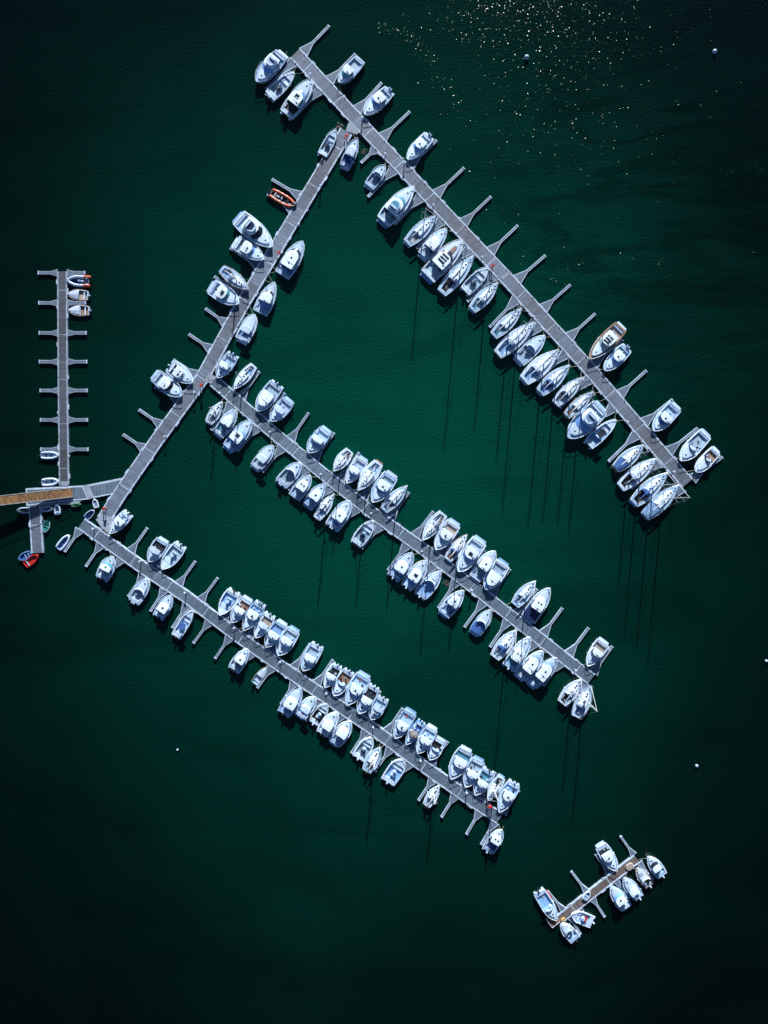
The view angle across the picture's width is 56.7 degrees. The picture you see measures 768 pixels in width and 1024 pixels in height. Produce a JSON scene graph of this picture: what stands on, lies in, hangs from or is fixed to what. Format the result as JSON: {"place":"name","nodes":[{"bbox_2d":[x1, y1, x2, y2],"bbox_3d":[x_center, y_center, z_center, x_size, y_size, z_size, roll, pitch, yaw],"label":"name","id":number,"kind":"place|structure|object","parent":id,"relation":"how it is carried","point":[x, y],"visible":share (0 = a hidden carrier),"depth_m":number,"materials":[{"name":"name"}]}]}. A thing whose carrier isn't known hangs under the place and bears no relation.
{"place":"outdoors","nodes":[
{"label":"outdoors","id":0,"kind":"place"},
{"bbox_2d":[0,0,767,1023],"bbox_3d":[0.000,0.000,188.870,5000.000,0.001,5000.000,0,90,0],"label":"water","id":1,"kind":"structure","parent":0,"point":[196,832],"depth_m":188.87,"materials":[{"name":"green liquid"}]},
{"bbox_2d":[28,506,43,552],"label":"jetty","id":2,"kind":"object","parent":1,"relation":"on","point":[36,529],"visible":1,"depth_m":188.32,"materials":[{"name":"grey wood"}]},
{"bbox_2d":[38,269,88,484],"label":"jetty","id":3,"kind":"object","parent":1,"relation":"on","point":[63,390],"visible":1,"depth_m":188.32,"materials":[{"name":"grey wood"}]},
{"bbox_2d":[26,478,121,506],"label":"landing stage","id":4,"kind":"object","parent":1,"relation":"on","point":[91,491],"visible":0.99,"depth_m":188.34,"materials":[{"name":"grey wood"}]},
{"bbox_2d":[0,488,72,505],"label":"gangway","id":5,"kind":"object","parent":4,"relation":"on","point":[18,498],"visible":1,"depth_m":186.82,"materials":[{"name":"brown wood"}]},
{"bbox_2d":[146,536,168,563],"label":"motorboat","id":6,"kind":"object","parent":1,"relation":"on","point":[157,548],"visible":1,"depth_m":187.96,"materials":[{"name":"plastic"}]},
{"bbox_2d":[151,369,184,397],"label":"cabin cruiser","id":7,"kind":"object","parent":1,"relation":"on","point":[165,383],"visible":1,"depth_m":187.60,"materials":[{"name":"white paint"}]},
{"bbox_2d":[155,540,186,569],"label":"motorboat","id":8,"kind":"object","parent":1,"relation":"on","point":[173,554],"visible":1,"depth_m":188.03,"materials":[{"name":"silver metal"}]},
{"bbox_2d":[166,361,192,383],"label":"cabin cruiser","id":9,"kind":"object","parent":1,"relation":"on","point":[178,372],"visible":1,"depth_m":187.64,"materials":[{"name":"plastic"}]},
{"bbox_2d":[204,280,238,305],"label":"cabin cruiser","id":10,"kind":"object","parent":1,"relation":"on","point":[221,293],"visible":1,"depth_m":187.61,"materials":[{"name":"plastic"}]},
{"bbox_2d":[97,128,351,518],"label":"jetty","id":11,"kind":"object","parent":1,"relation":"on","point":[215,351],"visible":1,"depth_m":188.32,"materials":[{"name":"grey wood"}]},
{"bbox_2d":[212,408,241,438],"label":"cabin cruiser","id":12,"kind":"object","parent":1,"relation":"on","point":[225,425],"visible":1,"depth_m":187.84,"materials":[{"name":"plastic"}]},
{"bbox_2d":[215,351,238,377],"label":"cabin boat","id":13,"kind":"object","parent":1,"relation":"on","point":[227,362],"visible":1,"depth_m":187.85,"materials":[{"name":"white paint"}]},
{"bbox_2d":[219,265,248,291],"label":"sailing yacht","id":14,"kind":"object","parent":1,"relation":"on","point":[232,277],"visible":1,"depth_m":187.63,"materials":[{"name":"white plastic"}]},
{"bbox_2d":[223,420,252,453],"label":"cabin cruiser","id":15,"kind":"object","parent":1,"relation":"on","point":[237,437],"visible":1,"depth_m":187.61,"materials":[{"name":"white paint"}]},
{"bbox_2d":[227,595,252,624],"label":"cabin boat","id":16,"kind":"object","parent":1,"relation":"on","point":[241,607],"visible":1,"depth_m":187.88,"materials":[{"name":"white plastic"}]},
{"bbox_2d":[235,305,256,344],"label":"motorboat","id":17,"kind":"object","parent":1,"relation":"on","point":[246,331],"visible":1,"depth_m":187.84,"materials":[{"name":"plastic"}]},
{"bbox_2d":[231,235,264,263],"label":"cabin cruiser","id":18,"kind":"object","parent":1,"relation":"on","point":[244,247],"visible":1,"depth_m":187.61,"materials":[{"name":"white paint"}]},
{"bbox_2d":[236,599,265,631],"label":"cabin cruiser","id":19,"kind":"object","parent":1,"relation":"on","point":[253,615],"visible":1,"depth_m":187.74,"materials":[{"name":"white paint"}]},
{"bbox_2d":[232,211,272,249],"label":"motor yacht","id":20,"kind":"object","parent":1,"relation":"on","point":[251,228],"visible":1,"depth_m":187.22,"materials":[{"name":"plastic"}]},
{"bbox_2d":[250,442,278,471],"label":"motorboat","id":21,"kind":"object","parent":1,"relation":"on","point":[263,457],"visible":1,"depth_m":187.82,"materials":[{"name":"white plastic"}]},
{"bbox_2d":[253,278,276,315],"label":"cabin cruiser","id":22,"kind":"object","parent":1,"relation":"on","point":[265,301],"visible":1,"depth_m":187.79,"materials":[{"name":"plastic"}]},
{"bbox_2d":[255,379,283,413],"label":"cabin cruiser","id":23,"kind":"object","parent":1,"relation":"on","point":[269,394],"visible":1,"depth_m":187.70,"materials":[{"name":"plastic"}]},
{"bbox_2d":[255,49,287,83],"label":"motor yacht","id":24,"kind":"object","parent":1,"relation":"on","point":[271,65],"visible":1,"depth_m":187.34,"materials":[{"name":"white paint"}]},
{"bbox_2d":[261,618,287,649],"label":"cabin boat","id":25,"kind":"object","parent":1,"relation":"on","point":[275,631],"visible":1,"depth_m":187.92,"materials":[{"name":"white paint"}]},
{"bbox_2d":[270,396,293,424],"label":"motorboat","id":26,"kind":"object","parent":1,"relation":"on","point":[282,407],"visible":1,"depth_m":187.89,"materials":[{"name":"white paint"}]},
{"bbox_2d":[265,67,304,101],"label":"motorboat","id":27,"kind":"object","parent":1,"relation":"on","point":[277,88],"visible":1,"depth_m":187.97,"materials":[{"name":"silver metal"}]},
{"bbox_2d":[275,625,299,655],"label":"cabin boat","id":28,"kind":"object","parent":1,"relation":"on","point":[287,641],"visible":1,"depth_m":187.83,"materials":[{"name":"plastic"}]},
{"bbox_2d":[272,240,304,279],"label":"cabin cruiser","id":29,"kind":"object","parent":1,"relation":"on","point":[289,263],"visible":1,"depth_m":187.47,"materials":[{"name":"plastic"}]},
{"bbox_2d":[276,461,302,488],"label":"motorboat","id":30,"kind":"object","parent":1,"relation":"on","point":[289,474],"visible":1,"depth_m":187.92,"materials":[{"name":"plastic"}]},
{"bbox_2d":[277,685,303,717],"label":"cabin cruiser","id":31,"kind":"object","parent":1,"relation":"on","point":[290,704],"visible":1,"depth_m":187.64,"materials":[{"name":"white paint"}]},
{"bbox_2d":[64,518,519,845],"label":"jetty","id":32,"kind":"object","parent":1,"relation":"on","point":[295,676],"visible":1,"depth_m":188.32,"materials":[{"name":"grey wood"}]},
{"bbox_2d":[280,78,315,120],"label":"cabin cruiser","id":33,"kind":"object","parent":1,"relation":"on","point":[296,100],"visible":1,"depth_m":187.54,"materials":[{"name":"plastic"}]},
{"bbox_2d":[299,641,323,673],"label":"cabin boat","id":34,"kind":"object","parent":1,"relation":"on","point":[311,655],"visible":1,"depth_m":187.90,"materials":[{"name":"plastic"}]},
{"bbox_2d":[303,480,327,510],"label":"cabin cruiser","id":35,"kind":"object","parent":1,"relation":"on","point":[313,498],"visible":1,"depth_m":187.83,"materials":[{"name":"blue paint"}]},
{"bbox_2d":[304,425,331,452],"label":"cabin boat","id":36,"kind":"object","parent":1,"relation":"on","point":[318,439],"visible":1,"depth_m":187.84,"materials":[{"name":"white paint"}]},
{"bbox_2d":[325,498,351,531],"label":"cabin cruiser","id":37,"kind":"object","parent":1,"relation":"on","point":[338,516],"visible":1,"depth_m":187.64,"materials":[{"name":"plastic"}]},
{"bbox_2d":[329,720,352,747],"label":"cabin cruiser","id":38,"kind":"object","parent":1,"relation":"on","point":[340,734],"visible":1,"depth_m":187.81,"materials":[{"name":"white plastic"}]},
{"bbox_2d":[340,132,358,170],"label":"cabin cruiser","id":39,"kind":"object","parent":1,"relation":"on","point":[349,155],"visible":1,"depth_m":187.89,"materials":[{"name":"blue paint"}]},
{"bbox_2d":[338,55,364,83],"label":"cabin boat","id":40,"kind":"object","parent":1,"relation":"on","point":[351,68],"visible":1,"depth_m":187.80,"materials":[{"name":"blue paint"}]},
{"bbox_2d":[342,455,367,486],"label":"cabin boat","id":41,"kind":"object","parent":1,"relation":"on","point":[357,466],"visible":1,"depth_m":187.86,"materials":[{"name":"plastic"}]},
{"bbox_2d":[342,670,370,705],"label":"cabin cruiser","id":42,"kind":"object","parent":1,"relation":"on","point":[358,685],"visible":1,"depth_m":187.79,"materials":[{"name":"plastic"}]},
{"bbox_2d":[351,519,376,547],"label":"motorboat","id":43,"kind":"object","parent":1,"relation":"on","point":[362,534],"visible":1,"depth_m":188.04,"materials":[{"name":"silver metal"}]},
{"bbox_2d":[357,682,378,714],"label":"cabin boat","id":44,"kind":"object","parent":1,"relation":"on","point":[366,700],"visible":1,"depth_m":187.82,"materials":[{"name":"plastic"}]},
{"bbox_2d":[356,459,382,492],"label":"sailing yacht","id":45,"kind":"object","parent":1,"relation":"on","point":[370,473],"visible":1,"depth_m":187.70,"materials":[{"name":"white plastic"}]},
{"bbox_2d":[360,86,393,118],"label":"cabin cruiser","id":46,"kind":"object","parent":1,"relation":"on","point":[377,101],"visible":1,"depth_m":187.53,"materials":[{"name":"plastic"}]},
{"bbox_2d":[371,470,397,506],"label":"motor yacht","id":47,"kind":"object","parent":1,"relation":"on","point":[383,485],"visible":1,"depth_m":187.69,"materials":[{"name":"white plastic"}]},
{"bbox_2d":[379,485,406,512],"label":"sailing yacht","id":48,"kind":"object","parent":1,"relation":"on","point":[393,500],"visible":1,"depth_m":187.71,"materials":[{"name":"white plastic"}]},
{"bbox_2d":[381,757,407,785],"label":"motorboat","id":49,"kind":"object","parent":1,"relation":"on","point":[393,772],"visible":1,"depth_m":188.02,"materials":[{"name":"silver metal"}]},
{"bbox_2d":[377,185,414,228],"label":"motor yacht","id":50,"kind":"object","parent":1,"relation":"on","point":[394,208],"visible":1,"depth_m":187.50,"materials":[{"name":"plastic"}]},
{"bbox_2d":[387,549,418,582],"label":"cabin cruiser","id":51,"kind":"object","parent":1,"relation":"on","point":[400,568],"visible":1,"depth_m":187.70,"materials":[{"name":"blue paint"}]},
{"bbox_2d":[393,707,416,738],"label":"cabin cruiser","id":52,"kind":"object","parent":1,"relation":"on","point":[406,718],"visible":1,"depth_m":187.90,"materials":[{"name":"blue paint"}]},
{"bbox_2d":[210,371,613,706],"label":"jetty","id":53,"kind":"object","parent":1,"relation":"on","point":[365,507],"visible":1,"depth_m":188.32,"materials":[{"name":"grey wood"}]},
{"bbox_2d":[401,556,431,591],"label":"cabin cruiser","id":54,"kind":"object","parent":1,"relation":"on","point":[414,576],"visible":1,"depth_m":187.64,"materials":[{"name":"white plastic"}]},
{"bbox_2d":[407,132,433,163],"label":"cabin cruiser","id":55,"kind":"object","parent":1,"relation":"on","point":[419,146],"visible":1,"depth_m":187.51,"materials":[{"name":"plastic"}]},
{"bbox_2d":[404,208,438,247],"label":"sailing yacht","id":56,"kind":"object","parent":1,"relation":"on","point":[419,231],"visible":1,"depth_m":187.67,"materials":[{"name":"white plastic"}]},
{"bbox_2d":[416,723,437,754],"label":"cabin boat","id":57,"kind":"object","parent":1,"relation":"on","point":[426,737],"visible":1,"depth_m":187.86,"materials":[{"name":"blue paint"}]},
{"bbox_2d":[414,568,443,600],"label":"motorboat","id":58,"kind":"object","parent":1,"relation":"on","point":[427,586],"visible":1,"depth_m":187.89,"materials":[{"name":"white plastic"}]},
{"bbox_2d":[418,221,446,261],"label":"cabin cruiser","id":59,"kind":"object","parent":1,"relation":"on","point":[431,246],"visible":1,"depth_m":187.72,"materials":[{"name":"plastic"}]},
{"bbox_2d":[420,510,446,541],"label":"sailing yacht","id":60,"kind":"object","parent":1,"relation":"on","point":[434,524],"visible":1,"depth_m":187.69,"materials":[{"name":"white plastic"}]},
{"bbox_2d":[420,237,465,284],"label":"motor yacht","id":61,"kind":"object","parent":1,"relation":"on","point":[439,263],"visible":1,"depth_m":187.49,"materials":[{"name":"white plastic"}]},
{"bbox_2d":[429,518,459,549],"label":"cabin cruiser","id":62,"kind":"object","parent":1,"relation":"on","point":[445,535],"visible":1,"depth_m":187.74,"materials":[{"name":"beige plastic"}]},
{"bbox_2d":[438,584,466,618],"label":"cabin cruiser","id":63,"kind":"object","parent":1,"relation":"on","point":[450,605],"visible":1,"depth_m":187.84,"materials":[{"name":"white plastic"}]},
{"bbox_2d":[438,248,474,296],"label":"sailing yacht","id":64,"kind":"object","parent":1,"relation":"on","point":[455,276],"visible":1,"depth_m":187.56,"materials":[{"name":"plastic"}]},
{"bbox_2d":[446,745,471,780],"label":"motor yacht","id":65,"kind":"object","parent":1,"relation":"on","point":[460,760],"visible":1,"depth_m":187.77,"materials":[{"name":"plastic"}]},
{"bbox_2d":[456,535,485,571],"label":"motor yacht","id":66,"kind":"object","parent":1,"relation":"on","point":[471,552],"visible":1,"depth_m":187.62,"materials":[{"name":"plastic"}]},
{"bbox_2d":[462,755,484,787],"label":"cabin boat","id":67,"kind":"object","parent":1,"relation":"on","point":[470,775],"visible":1,"depth_m":187.86,"materials":[{"name":"plastic"}]},
{"bbox_2d":[460,267,488,296],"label":"motorboat","id":68,"kind":"object","parent":1,"relation":"on","point":[472,283],"visible":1,"depth_m":187.99,"materials":[{"name":"white paint"}]},
{"bbox_2d":[469,607,491,636],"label":"motorboat","id":69,"kind":"object","parent":1,"relation":"on","point":[480,624],"visible":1,"depth_m":187.72,"materials":[{"name":"blue paint"}]},
{"bbox_2d":[470,551,496,581],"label":"cabin cruiser","id":70,"kind":"object","parent":1,"relation":"on","point":[485,563],"visible":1,"depth_m":187.70,"materials":[{"name":"white plastic"}]},
{"bbox_2d":[468,278,501,313],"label":"sailing yacht","id":71,"kind":"object","parent":1,"relation":"on","point":[482,298],"visible":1,"depth_m":187.68,"materials":[{"name":"white plastic"}]},
{"bbox_2d":[265,25,722,515],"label":"jetty","id":72,"kind":"object","parent":1,"relation":"on","point":[457,226],"visible":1,"depth_m":188.32,"materials":[{"name":"grey wood"}]},
{"bbox_2d":[481,558,508,592],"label":"cabin cruiser","id":73,"kind":"object","parent":1,"relation":"on","point":[494,576],"visible":0.98,"depth_m":187.76,"materials":[{"name":"plastic"}]},
{"bbox_2d":[490,630,517,660],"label":"sailing yacht","id":74,"kind":"object","parent":1,"relation":"on","point":[503,647],"visible":1,"depth_m":187.65,"materials":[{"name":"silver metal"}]},
{"bbox_2d":[495,778,519,812],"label":"cabin cruiser","id":75,"kind":"object","parent":1,"relation":"on","point":[508,793],"visible":0.99,"depth_m":187.73,"materials":[{"name":"plastic"}]},
{"bbox_2d":[491,306,527,338],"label":"sailing yacht","id":76,"kind":"object","parent":1,"relation":"on","point":[505,324],"visible":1,"depth_m":187.66,"materials":[{"name":"white plastic"}]},
{"bbox_2d":[494,319,538,358],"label":"sailing yacht","id":77,"kind":"object","parent":1,"relation":"on","point":[513,340],"visible":1,"depth_m":187.58,"materials":[{"name":"blue paint"}]},
{"bbox_2d":[502,637,532,671],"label":"cabin cruiser","id":78,"kind":"object","parent":1,"relation":"on","point":[513,660],"visible":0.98,"depth_m":187.61,"materials":[{"name":"white plastic"}]},
{"bbox_2d":[513,330,545,366],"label":"motorboat","id":79,"kind":"object","parent":1,"relation":"on","point":[527,352],"visible":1,"depth_m":187.84,"materials":[{"name":"white plastic"}]},
{"bbox_2d":[514,646,545,681],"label":"cabin cruiser","id":80,"kind":"object","parent":1,"relation":"on","point":[528,666],"visible":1,"depth_m":187.59,"materials":[{"name":"plastic"}]},
{"bbox_2d":[522,588,550,624],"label":"cabin cruiser","id":81,"kind":"object","parent":1,"relation":"on","point":[534,609],"visible":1,"depth_m":187.56,"materials":[{"name":"blue paint"}]},
{"bbox_2d":[519,349,560,384],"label":"sailing yacht","id":82,"kind":"object","parent":1,"relation":"on","point":[538,367],"visible":1,"depth_m":187.62,"materials":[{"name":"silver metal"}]},
{"bbox_2d":[526,657,557,689],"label":"cabin cruiser","id":83,"kind":"object","parent":1,"relation":"on","point":[541,674],"visible":1,"depth_m":187.53,"materials":[{"name":"blue paint"}]},
{"bbox_2d":[533,887,558,920],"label":"motorboat","id":84,"kind":"object","parent":1,"relation":"on","point":[545,901],"visible":1,"depth_m":187.91,"materials":[{"name":"plastic"}]},
{"bbox_2d":[536,357,575,395],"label":"sailing yacht","id":85,"kind":"object","parent":1,"relation":"on","point":[551,381],"visible":1,"depth_m":187.67,"materials":[{"name":"white plastic"}]},
{"bbox_2d":[356,0,764,457],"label":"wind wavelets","id":86,"kind":"object","parent":1,"relation":"on","point":[553,77],"visible":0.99,"depth_m":188.85,"materials":[{"name":"liquid"}]},
{"bbox_2d":[558,676,582,705],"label":"sailing yacht","id":87,"kind":"object","parent":1,"relation":"on","point":[569,693],"visible":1,"depth_m":187.71,"materials":[{"name":"plastic"}]},
{"bbox_2d":[552,377,589,406],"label":"sailing yacht","id":88,"kind":"object","parent":1,"relation":"on","point":[566,393],"visible":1,"depth_m":187.67,"materials":[{"name":"white paint"}]},
{"bbox_2d":[563,386,598,418],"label":"sailing yacht","id":89,"kind":"object","parent":1,"relation":"on","point":[577,405],"visible":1,"depth_m":187.69,"materials":[{"name":"white plastic"}]},
{"bbox_2d":[571,685,597,718],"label":"sailing yacht","id":90,"kind":"object","parent":1,"relation":"on","point":[580,707],"visible":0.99,"depth_m":187.65,"materials":[{"name":"blue paint"}]},
{"bbox_2d":[567,399,612,438],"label":"motor yacht","id":91,"kind":"object","parent":1,"relation":"on","point":[588,418],"visible":1,"depth_m":187.22,"materials":[{"name":"plastic"}]},
{"bbox_2d":[583,637,608,669],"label":"cabin boat","id":92,"kind":"object","parent":1,"relation":"on","point":[599,647],"visible":1,"depth_m":187.84,"materials":[{"name":"beige plastic"}]},
{"bbox_2d":[548,835,653,934],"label":"dock","id":93,"kind":"object","parent":1,"relation":"on","point":[602,884],"visible":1,"depth_m":188.32,"materials":[{"name":"grey wood"}]},
{"bbox_2d":[583,412,620,449],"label":"motorboat","id":94,"kind":"object","parent":1,"relation":"on","point":[597,436],"visible":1,"depth_m":187.86,"materials":[{"name":"white plastic"}]},
{"bbox_2d":[595,841,618,870],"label":"motor yacht","id":95,"kind":"object","parent":1,"relation":"on","point":[606,854],"visible":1,"depth_m":187.82,"materials":[{"name":"plastic"}]},
{"bbox_2d":[589,322,625,358],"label":"motor yacht","id":96,"kind":"object","parent":1,"relation":"on","point":[609,338],"visible":1,"depth_m":187.40,"materials":[{"name":"white plastic"}]},
{"bbox_2d":[600,343,630,370],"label":"cabin cruiser","id":97,"kind":"object","parent":1,"relation":"on","point":[618,356],"visible":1,"depth_m":187.55,"materials":[{"name":"plastic"}]},
{"bbox_2d":[611,438,649,472],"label":"sailing yacht","id":98,"kind":"object","parent":1,"relation":"on","point":[626,459],"visible":1,"depth_m":187.51,"materials":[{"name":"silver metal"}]},
{"bbox_2d":[616,455,663,490],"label":"sailing yacht","id":99,"kind":"object","parent":1,"relation":"on","point":[635,474],"visible":1,"depth_m":187.59,"materials":[{"name":"blue paint"}]},
{"bbox_2d":[629,470,675,506],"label":"sailing yacht","id":100,"kind":"object","parent":1,"relation":"on","point":[647,490],"visible":1,"depth_m":187.59,"materials":[{"name":"plastic"}]},
{"bbox_2d":[640,484,690,520],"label":"sailing yacht","id":101,"kind":"object","parent":1,"relation":"on","point":[658,503],"visible":0.98,"depth_m":187.42,"materials":[{"name":"blue paint"}]},
{"bbox_2d":[648,400,683,433],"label":"cabin boat","id":102,"kind":"object","parent":1,"relation":"on","point":[667,414],"visible":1,"depth_m":187.75,"materials":[{"name":"plastic"}]},
{"bbox_2d":[674,428,710,463],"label":"motorboat","id":103,"kind":"object","parent":1,"relation":"on","point":[695,444],"visible":1,"depth_m":187.80,"materials":[{"name":"plastic"}]},
{"bbox_2d":[686,446,719,478],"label":"motorboat","id":104,"kind":"object","parent":1,"relation":"on","point":[707,459],"visible":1,"depth_m":187.83,"materials":[{"name":"white plastic"}]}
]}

